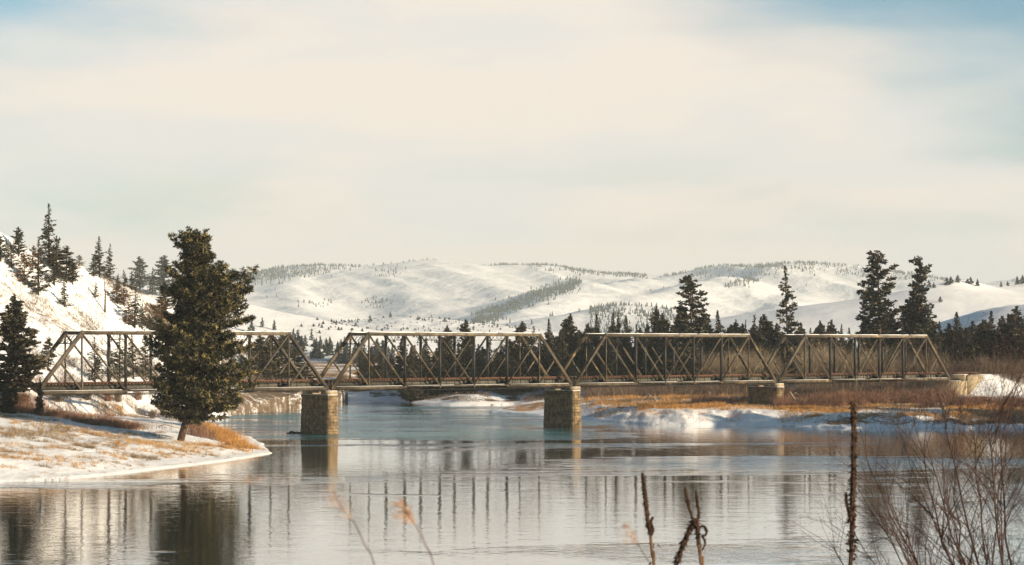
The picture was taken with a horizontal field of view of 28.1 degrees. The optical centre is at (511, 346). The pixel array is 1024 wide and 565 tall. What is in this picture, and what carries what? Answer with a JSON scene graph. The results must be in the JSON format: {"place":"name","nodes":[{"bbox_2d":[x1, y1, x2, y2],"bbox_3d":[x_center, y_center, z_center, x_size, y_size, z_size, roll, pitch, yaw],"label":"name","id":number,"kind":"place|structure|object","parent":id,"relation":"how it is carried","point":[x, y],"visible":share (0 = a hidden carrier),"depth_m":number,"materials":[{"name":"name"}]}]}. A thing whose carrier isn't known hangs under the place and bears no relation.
{"place":"outdoors","nodes":[
{"label":"outdoors","id":0,"kind":"place"},
{"bbox_2d":[0,400,1023,564],"bbox_3d":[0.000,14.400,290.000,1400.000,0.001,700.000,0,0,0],"label":"river","id":1,"kind":"structure","parent":0,"point":[476,484],"depth_m":195.17,"materials":[{"name":"liquid"}]},
{"bbox_2d":[0,232,1023,481],"bbox_3d":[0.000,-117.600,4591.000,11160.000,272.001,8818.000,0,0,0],"label":"ground","id":2,"kind":"structure","parent":0,"point":[434,290],"depth_m":1369.19,"materials":[{"name":"snow"}]},
{"bbox_2d":[0,384,16,413],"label":"fir tree","id":3,"kind":"object","parent":2,"relation":"on","point":[8,402],"visible":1,"depth_m":287.57,"materials":[{"name":"green plant"}]},
{"bbox_2d":[6,242,18,267],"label":"fir tree","id":4,"kind":"object","parent":2,"relation":"on","point":[10,251],"visible":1,"depth_m":393.87,"materials":[{"name":"green plant"}]},
{"bbox_2d":[9,227,27,256],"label":"pine tree","id":5,"kind":"object","parent":2,"relation":"on","point":[18,239],"visible":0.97,"depth_m":400.96,"materials":[{"name":"green plant"}]},
{"bbox_2d":[0,294,46,401],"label":"pine tree","id":6,"kind":"object","parent":2,"relation":"on","point":[12,325],"visible":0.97,"depth_m":294.95,"materials":[{"name":"green plant"}]},
{"bbox_2d":[16,250,32,284],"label":"pine tree","id":7,"kind":"object","parent":2,"relation":"on","point":[25,264],"visible":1,"depth_m":392.39,"materials":[{"name":"green plant"}]},
{"bbox_2d":[33,377,44,415],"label":"fir tree","id":8,"kind":"object","parent":2,"relation":"on","point":[39,404],"visible":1,"depth_m":291.91,"materials":[{"name":"green plant"}]},
{"bbox_2d":[27,239,51,294],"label":"fir tree","id":9,"kind":"object","parent":2,"relation":"on","point":[36,281],"visible":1,"depth_m":392.17,"materials":[{"name":"green plant"}]},
{"bbox_2d":[37,203,60,261],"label":"fir tree","id":10,"kind":"object","parent":2,"relation":"on","point":[47,234],"visible":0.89,"depth_m":409.93,"materials":[{"name":"green plant"}]},
{"bbox_2d":[40,336,57,370],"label":"pine tree","id":11,"kind":"object","parent":2,"relation":"on","point":[47,348],"visible":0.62,"depth_m":353.55,"materials":[{"name":"green plant"}]},
{"bbox_2d":[44,244,68,285],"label":"fir tree","id":12,"kind":"object","parent":2,"relation":"on","point":[55,269],"visible":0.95,"depth_m":402.57,"materials":[{"name":"green plant"}]},
{"bbox_2d":[52,246,78,282],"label":"pine tree","id":13,"kind":"object","parent":2,"relation":"on","point":[64,258],"visible":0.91,"depth_m":406.73,"materials":[{"name":"green plant"}]},
{"bbox_2d":[58,277,72,307],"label":"fir tree","id":14,"kind":"object","parent":2,"relation":"on","point":[63,289],"visible":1,"depth_m":396.79,"materials":[{"name":"green plant"}]},
{"bbox_2d":[67,259,82,284],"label":"pine tree","id":15,"kind":"object","parent":2,"relation":"on","point":[75,276],"visible":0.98,"depth_m":408.53,"materials":[{"name":"green plant"}]},
{"bbox_2d":[84,337,106,381],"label":"fir tree","id":16,"kind":"object","parent":2,"relation":"on","point":[97,362],"visible":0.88,"depth_m":361.35,"materials":[{"name":"green plant"}]},
{"bbox_2d":[89,237,110,277],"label":"fir tree","id":17,"kind":"object","parent":2,"relation":"on","point":[98,260],"visible":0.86,"depth_m":424.16,"materials":[{"name":"green plant"}]},
{"bbox_2d":[0,391,217,439],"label":"brush","id":18,"kind":"object","parent":2,"relation":"on","point":[104,420],"visible":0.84,"depth_m":292.49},
{"bbox_2d":[104,244,116,279],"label":"fir tree","id":19,"kind":"object","parent":2,"relation":"on","point":[109,266],"visible":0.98,"depth_m":427.43,"materials":[{"name":"green plant"}]},
{"bbox_2d":[101,340,119,379],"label":"fir tree","id":20,"kind":"object","parent":2,"relation":"on","point":[111,364],"visible":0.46,"depth_m":369.77,"materials":[{"name":"green plant"}]},
{"bbox_2d":[0,398,229,473],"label":"dull grass","id":21,"kind":"structure","parent":2,"relation":"on","point":[32,433],"depth_m":254.76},
{"bbox_2d":[106,284,130,303],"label":"pine tree","id":22,"kind":"object","parent":2,"relation":"on","point":[118,298],"visible":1,"depth_m":417.66,"materials":[{"name":"green plant"}]},
{"bbox_2d":[0,369,237,472],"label":"dry grass","id":23,"kind":"structure","parent":2,"relation":"on","point":[166,446],"depth_m":260.60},
{"bbox_2d":[112,335,130,381],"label":"fir tree","id":24,"kind":"object","parent":2,"relation":"on","point":[121,370],"visible":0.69,"depth_m":373.56,"materials":[{"name":"green plant"}]},
{"bbox_2d":[122,302,137,324],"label":"pine tree","id":25,"kind":"object","parent":2,"relation":"on","point":[126,316],"visible":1,"depth_m":413.01,"materials":[{"name":"green plant"}]},
{"bbox_2d":[123,335,144,378],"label":"fir tree","id":26,"kind":"object","parent":2,"relation":"on","point":[130,356],"visible":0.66,"depth_m":382.11,"materials":[{"name":"green plant"}]},
{"bbox_2d":[127,290,146,328],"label":"fir tree","id":27,"kind":"object","parent":2,"relation":"on","point":[136,310],"visible":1,"depth_m":414.72,"materials":[{"name":"green plant"}]},
{"bbox_2d":[127,256,150,291],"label":"pine tree","id":28,"kind":"object","parent":2,"relation":"on","point":[139,281],"visible":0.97,"depth_m":1465.09,"materials":[{"name":"green plant"}]},
{"bbox_2d":[0,254,290,418],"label":"snowy hillside","id":29,"kind":"structure","parent":2,"relation":"on","point":[103,352],"depth_m":385.52,"materials":[{"name":"snow"}]},
{"bbox_2d":[137,329,153,379],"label":"fir tree","id":30,"kind":"object","parent":2,"relation":"on","point":[143,365],"visible":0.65,"depth_m":390.70,"materials":[{"name":"green plant"}]},
{"bbox_2d":[146,255,178,289],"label":"pine tree","id":31,"kind":"object","parent":2,"relation":"on","point":[163,261],"visible":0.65,"depth_m":1464.27,"materials":[{"name":"green plant"}]},
{"bbox_2d":[153,298,171,318],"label":"pine tree","id":32,"kind":"object","parent":2,"relation":"on","point":[162,303],"visible":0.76,"depth_m":441.82,"materials":[{"name":"green plant"}]},
{"bbox_2d":[143,226,266,441],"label":"ponderosa pine","id":33,"kind":"object","parent":2,"relation":"on","point":[196,382],"visible":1,"depth_m":271.16,"materials":[{"name":"green plant"}]},
{"bbox_2d":[193,421,262,452],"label":"tall orange grass","id":34,"kind":"structure","parent":2,"relation":"on","point":[234,440],"depth_m":293.03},
{"bbox_2d":[244,335,278,378],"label":"pine tree","id":35,"kind":"object","parent":2,"relation":"on","point":[258,365],"visible":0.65,"depth_m":477.46,"materials":[{"name":"green plant"}]},
{"bbox_2d":[260,339,284,377],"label":"pine tree","id":36,"kind":"object","parent":2,"relation":"on","point":[274,373],"visible":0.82,"depth_m":479.84,"materials":[{"name":"green plant"}]},
{"bbox_2d":[262,335,301,379],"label":"pine tree","id":37,"kind":"object","parent":2,"relation":"on","point":[283,375],"visible":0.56,"depth_m":483.70,"materials":[{"name":"green plant"}]},
{"bbox_2d":[285,348,311,379],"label":"pine tree","id":38,"kind":"object","parent":2,"relation":"on","point":[297,360],"visible":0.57,"depth_m":486.67,"materials":[{"name":"green plant"}]},
{"bbox_2d":[353,349,366,378],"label":"fir tree","id":39,"kind":"object","parent":2,"relation":"on","point":[362,361],"visible":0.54,"depth_m":619.31,"materials":[{"name":"green plant"}]},
{"bbox_2d":[362,347,376,378],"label":"fir tree","id":40,"kind":"object","parent":2,"relation":"on","point":[372,361],"visible":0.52,"depth_m":599.22,"materials":[{"name":"green plant"}]},
{"bbox_2d":[371,348,389,378],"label":"fir tree","id":41,"kind":"object","parent":2,"relation":"on","point":[379,368],"visible":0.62,"depth_m":589.33,"materials":[{"name":"green plant"}]},
{"bbox_2d":[242,316,541,352],"bbox_3d":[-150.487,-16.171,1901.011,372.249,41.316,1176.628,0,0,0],"label":"hillside scrub","id":42,"kind":"object","parent":2,"relation":"on","point":[351,329],"visible":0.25,"depth_m":2010.20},
{"bbox_2d":[390,338,407,377],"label":"fir tree","id":43,"kind":"object","parent":2,"relation":"on","point":[398,369],"visible":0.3,"depth_m":569.26,"materials":[{"name":"green plant"}]},
{"bbox_2d":[397,346,416,397],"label":"fir tree","id":44,"kind":"object","parent":2,"relation":"on","point":[411,354],"visible":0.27,"depth_m":537.65,"materials":[{"name":"green plant"}]},
{"bbox_2d":[401,358,423,401],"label":"fir tree","id":45,"kind":"object","parent":2,"relation":"on","point":[410,393],"visible":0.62,"depth_m":525.24,"materials":[{"name":"green plant"}]},
{"bbox_2d":[413,350,438,398],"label":"fir tree","id":46,"kind":"object","parent":2,"relation":"on","point":[425,392],"visible":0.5,"depth_m":528.56,"materials":[{"name":"green plant"}]},
{"bbox_2d":[436,358,456,393],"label":"fir tree","id":47,"kind":"object","parent":2,"relation":"on","point":[445,366],"visible":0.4,"depth_m":540.11,"materials":[{"name":"green plant"}]},
{"bbox_2d":[437,325,456,356],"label":"pine tree","id":48,"kind":"object","parent":2,"relation":"on","point":[446,338],"visible":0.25,"depth_m":558.80,"materials":[{"name":"green plant"}]},
{"bbox_2d":[448,344,480,394],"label":"fir tree","id":49,"kind":"object","parent":2,"relation":"on","point":[465,356],"visible":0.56,"depth_m":524.64,"materials":[{"name":"green plant"}]},
{"bbox_2d":[457,318,471,357],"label":"pine tree","id":50,"kind":"object","parent":2,"relation":"on","point":[465,328],"visible":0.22,"depth_m":559.37,"materials":[{"name":"green plant"}]},
{"bbox_2d":[420,386,544,401],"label":"bank brush","id":51,"kind":"object","parent":2,"relation":"on","point":[534,396],"visible":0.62,"depth_m":517.26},
{"bbox_2d":[482,348,502,390],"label":"fir tree","id":52,"kind":"object","parent":2,"relation":"on","point":[493,366],"visible":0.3,"depth_m":531.73,"materials":[{"name":"green plant"}]},
{"bbox_2d":[0,330,998,434],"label":"truss bridge","id":53,"kind":"structure","parent":2,"relation":"on","point":[319,412],"depth_m":364.02,"materials":[{"name":"metal"}]},
{"bbox_2d":[491,354,521,392],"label":"fir tree","id":54,"kind":"object","parent":2,"relation":"on","point":[501,371],"visible":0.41,"depth_m":524.31,"materials":[{"name":"green plant"}]},
{"bbox_2d":[513,321,532,367],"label":"pine tree","id":55,"kind":"object","parent":2,"relation":"on","point":[522,328],"visible":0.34,"depth_m":559.11,"materials":[{"name":"green plant"}]},
{"bbox_2d":[514,355,536,391],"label":"fir tree","id":56,"kind":"object","parent":2,"relation":"on","point":[523,368],"visible":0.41,"depth_m":525.08,"materials":[{"name":"green plant"}]},
{"bbox_2d":[527,347,543,387],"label":"fir tree","id":57,"kind":"object","parent":2,"relation":"on","point":[534,367],"visible":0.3,"depth_m":532.57,"materials":[{"name":"green plant"}]},
{"bbox_2d":[541,318,556,376],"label":"fir tree","id":58,"kind":"object","parent":2,"relation":"on","point":[546,355],"visible":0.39,"depth_m":539.31,"materials":[{"name":"green plant"}]},
{"bbox_2d":[549,330,574,389],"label":"fir tree","id":59,"kind":"object","parent":2,"relation":"on","point":[560,354],"visible":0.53,"depth_m":523.14,"materials":[{"name":"green plant"}]},
{"bbox_2d":[555,313,581,355],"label":"pine tree","id":60,"kind":"object","parent":2,"relation":"on","point":[571,336],"visible":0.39,"depth_m":544.02,"materials":[{"name":"green plant"}]},
{"bbox_2d":[570,338,587,375],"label":"fir tree","id":61,"kind":"object","parent":2,"relation":"on","point":[578,359],"visible":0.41,"depth_m":534.69,"materials":[{"name":"green plant"}]},
{"bbox_2d":[581,323,595,352],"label":"pine tree","id":62,"kind":"object","parent":2,"relation":"on","point":[589,329],"visible":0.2,"depth_m":539.73,"materials":[{"name":"green plant"}]},
{"bbox_2d":[580,347,599,391],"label":"pine tree","id":63,"kind":"object","parent":2,"relation":"on","point":[591,368],"visible":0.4,"depth_m":509.76,"materials":[{"name":"green plant"}]},
{"bbox_2d":[593,340,618,394],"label":"fir tree","id":64,"kind":"object","parent":2,"relation":"on","point":[602,356],"visible":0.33,"depth_m":505.90,"materials":[{"name":"green plant"}]},
{"bbox_2d":[597,343,624,392],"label":"fir tree","id":65,"kind":"object","parent":2,"relation":"on","point":[611,364],"visible":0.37,"depth_m":504.17,"materials":[{"name":"green plant"}]},
{"bbox_2d":[226,258,1016,332],"bbox_3d":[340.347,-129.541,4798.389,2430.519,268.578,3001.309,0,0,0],"label":"distant forest","id":66,"kind":"object","parent":2,"relation":"on","point":[551,289],"visible":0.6,"depth_m":5155.50,"materials":[{"name":"plant"}]},
{"bbox_2d":[611,338,632,387],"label":"fir tree","id":67,"kind":"object","parent":2,"relation":"on","point":[620,365],"visible":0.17,"depth_m":512.72,"materials":[{"name":"green plant"}]},
{"bbox_2d":[618,337,643,374],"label":"pine tree","id":68,"kind":"object","parent":2,"relation":"on","point":[628,347],"visible":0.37,"depth_m":517.53,"materials":[{"name":"green plant"}]},
{"bbox_2d":[633,337,643,384],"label":"fir tree","id":69,"kind":"object","parent":2,"relation":"on","point":[640,356],"visible":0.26,"depth_m":525.03,"materials":[{"name":"green plant"}]},
{"bbox_2d":[641,342,657,386],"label":"fir tree","id":70,"kind":"object","parent":2,"relation":"on","point":[652,355],"visible":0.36,"depth_m":523.61,"materials":[{"name":"green plant"}]},
{"bbox_2d":[646,305,663,363],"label":"pine tree","id":71,"kind":"object","parent":2,"relation":"on","point":[655,325],"visible":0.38,"depth_m":539.25,"materials":[{"name":"green plant"}]},
{"bbox_2d":[654,325,689,387],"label":"pine tree","id":72,"kind":"object","parent":2,"relation":"on","point":[668,353],"visible":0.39,"depth_m":508.20,"materials":[{"name":"green plant"}]},
{"bbox_2d":[350,389,1020,422],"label":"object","id":73,"kind":"object","parent":2,"relation":"on","point":[721,395],"visible":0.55,"depth_m":393.91,"materials":[{"name":"brown plant"}]},
{"bbox_2d":[672,274,714,388],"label":"pine tree","id":74,"kind":"object","parent":2,"relation":"on","point":[693,314],"visible":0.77,"depth_m":498.93,"materials":[{"name":"green plant"}]},
{"bbox_2d":[697,325,716,374],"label":"fir tree","id":75,"kind":"object","parent":2,"relation":"on","point":[708,350],"visible":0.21,"depth_m":515.69,"materials":[{"name":"green plant"}]},
{"bbox_2d":[714,310,724,344],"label":"fir tree","id":76,"kind":"object","parent":2,"relation":"on","point":[719,327],"visible":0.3,"depth_m":529.83,"materials":[{"name":"green plant"}]},
{"bbox_2d":[718,321,747,353],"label":"pine tree","id":77,"kind":"object","parent":2,"relation":"on","point":[735,328],"visible":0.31,"depth_m":512.58,"materials":[{"name":"green plant"}]},
{"bbox_2d":[753,324,767,363],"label":"fir tree","id":78,"kind":"object","parent":2,"relation":"on","point":[761,341],"visible":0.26,"depth_m":507.63,"materials":[{"name":"green plant"}]},
{"bbox_2d":[752,314,774,352],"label":"pine tree","id":79,"kind":"object","parent":2,"relation":"on","point":[766,325],"visible":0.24,"depth_m":528.74,"materials":[{"name":"green plant"}]},
{"bbox_2d":[510,393,1023,422],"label":"bank grass","id":80,"kind":"structure","parent":2,"relation":"on","point":[645,405],"depth_m":395.43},
{"bbox_2d":[764,330,782,369],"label":"pine tree","id":81,"kind":"object","parent":2,"relation":"on","point":[771,339],"visible":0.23,"depth_m":514.89,"materials":[{"name":"green plant"}]},
{"bbox_2d":[769,266,802,385],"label":"pine tree","id":82,"kind":"object","parent":2,"relation":"on","point":[789,329],"visible":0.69,"depth_m":499.42,"materials":[{"name":"green plant"}]},
{"bbox_2d":[581,352,1023,397],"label":"brown thicket","id":83,"kind":"object","parent":2,"relation":"on","point":[644,390],"visible":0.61,"depth_m":446.47,"materials":[{"name":"plant"}]},
{"bbox_2d":[595,407,1020,423],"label":"slope grass","id":84,"kind":"structure","parent":2,"relation":"on","point":[830,418],"depth_m":370.88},
{"bbox_2d":[614,405,1022,418],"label":"ledge grass","id":85,"kind":"structure","parent":2,"relation":"on","point":[798,410],"depth_m":378.19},
{"bbox_2d":[808,326,832,360],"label":"pine tree","id":86,"kind":"object","parent":2,"relation":"on","point":[818,331],"visible":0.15,"depth_m":526.13,"materials":[{"name":"green plant"}]},
{"bbox_2d":[689,385,1023,407],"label":"red brush","id":87,"kind":"object","parent":2,"relation":"on","point":[839,399],"visible":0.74,"depth_m":399.02,"materials":[{"name":"plant"}]},
{"bbox_2d":[691,333,1023,392],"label":"tan thicket","id":88,"kind":"object","parent":2,"relation":"on","point":[716,363],"visible":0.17,"depth_m":470.18,"materials":[{"name":"plant"}]},
{"bbox_2d":[854,288,882,360],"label":"pine tree","id":89,"kind":"object","parent":2,"relation":"on","point":[864,312],"visible":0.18,"depth_m":505.49,"materials":[{"name":"green plant"}]},
{"bbox_2d":[855,250,903,358],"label":"pine tree","id":90,"kind":"object","parent":2,"relation":"on","point":[883,321],"visible":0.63,"depth_m":499.02,"materials":[{"name":"green plant"}]},
{"bbox_2d":[877,316,903,352],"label":"pine tree","id":91,"kind":"object","parent":2,"relation":"on","point":[895,328],"visible":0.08,"depth_m":508.84,"materials":[{"name":"green plant"}]},
{"bbox_2d":[889,296,940,357],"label":"pine tree","id":92,"kind":"object","parent":2,"relation":"on","point":[908,315],"visible":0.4,"depth_m":502.30,"materials":[{"name":"green plant"}]},
{"bbox_2d":[900,256,936,364],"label":"pine tree","id":93,"kind":"object","parent":2,"relation":"on","point":[924,311],"visible":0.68,"depth_m":499.74,"materials":[{"name":"green plant"}]},
{"bbox_2d":[911,315,941,360],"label":"pine tree","id":94,"kind":"object","parent":2,"relation":"on","point":[932,335],"visible":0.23,"depth_m":503.16,"materials":[{"name":"green plant"}]},
{"bbox_2d":[932,323,958,366],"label":"pine tree","id":95,"kind":"object","parent":2,"relation":"on","point":[950,335],"visible":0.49,"depth_m":469.17,"materials":[{"name":"green plant"}]},
{"bbox_2d":[952,327,978,363],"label":"pine tree","id":96,"kind":"object","parent":2,"relation":"on","point":[967,345],"visible":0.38,"depth_m":464.74,"materials":[{"name":"green plant"}]},
{"bbox_2d":[963,320,982,356],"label":"fir tree","id":97,"kind":"object","parent":2,"relation":"on","point":[975,336],"visible":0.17,"depth_m":474.57,"materials":[{"name":"green plant"}]},
{"bbox_2d":[973,323,999,351],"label":"pine tree","id":98,"kind":"object","parent":2,"relation":"on","point":[982,333],"visible":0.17,"depth_m":479.48,"materials":[{"name":"green plant"}]},
{"bbox_2d":[981,311,1003,359],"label":"fir tree","id":99,"kind":"object","parent":2,"relation":"on","point":[990,336],"visible":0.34,"depth_m":469.56,"materials":[{"name":"green plant"}]},
{"bbox_2d":[996,316,1006,351],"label":"pine tree","id":100,"kind":"object","parent":2,"relation":"on","point":[1001,325],"visible":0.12,"depth_m":478.68,"materials":[{"name":"green plant"}]},
{"bbox_2d":[1001,305,1023,361],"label":"pine tree","id":101,"kind":"object","parent":2,"relation":"on","point":[1017,324],"visible":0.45,"depth_m":464.28,"materials":[{"name":"green plant"}]},
{"bbox_2d":[0,0,1023,286],"label":"sky","id":102,"kind":"structure","parent":0,"point":[651,137],"materials":[{"name":"white"}]},
{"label":"riverbank","id":103,"kind":"structure","parent":0,"visible":0},
{"bbox_2d":[321,485,374,564],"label":"reed grass","id":104,"kind":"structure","parent":103,"relation":"on","point":[336,499],"depth_m":3.20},
{"bbox_2d":[388,497,433,564],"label":"reed grass","id":105,"kind":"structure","parent":103,"relation":"on","point":[405,510],"depth_m":3.10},
{"bbox_2d":[619,522,649,564],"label":"reed grass","id":106,"kind":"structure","parent":103,"relation":"on","point":[627,535],"depth_m":3.60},
{"bbox_2d":[640,472,659,564],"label":"mullein stalk","id":107,"kind":"object","parent":103,"relation":"on","point":[650,528],"visible":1,"depth_m":7.59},
{"bbox_2d":[672,487,707,564],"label":"mullein stalk","id":108,"kind":"object","parent":103,"relation":"on","point":[694,524],"visible":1,"depth_m":7.20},
{"bbox_2d":[844,401,859,564],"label":"mullein stalk","id":109,"kind":"object","parent":103,"relation":"on","point":[853,507],"visible":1,"depth_m":7.99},
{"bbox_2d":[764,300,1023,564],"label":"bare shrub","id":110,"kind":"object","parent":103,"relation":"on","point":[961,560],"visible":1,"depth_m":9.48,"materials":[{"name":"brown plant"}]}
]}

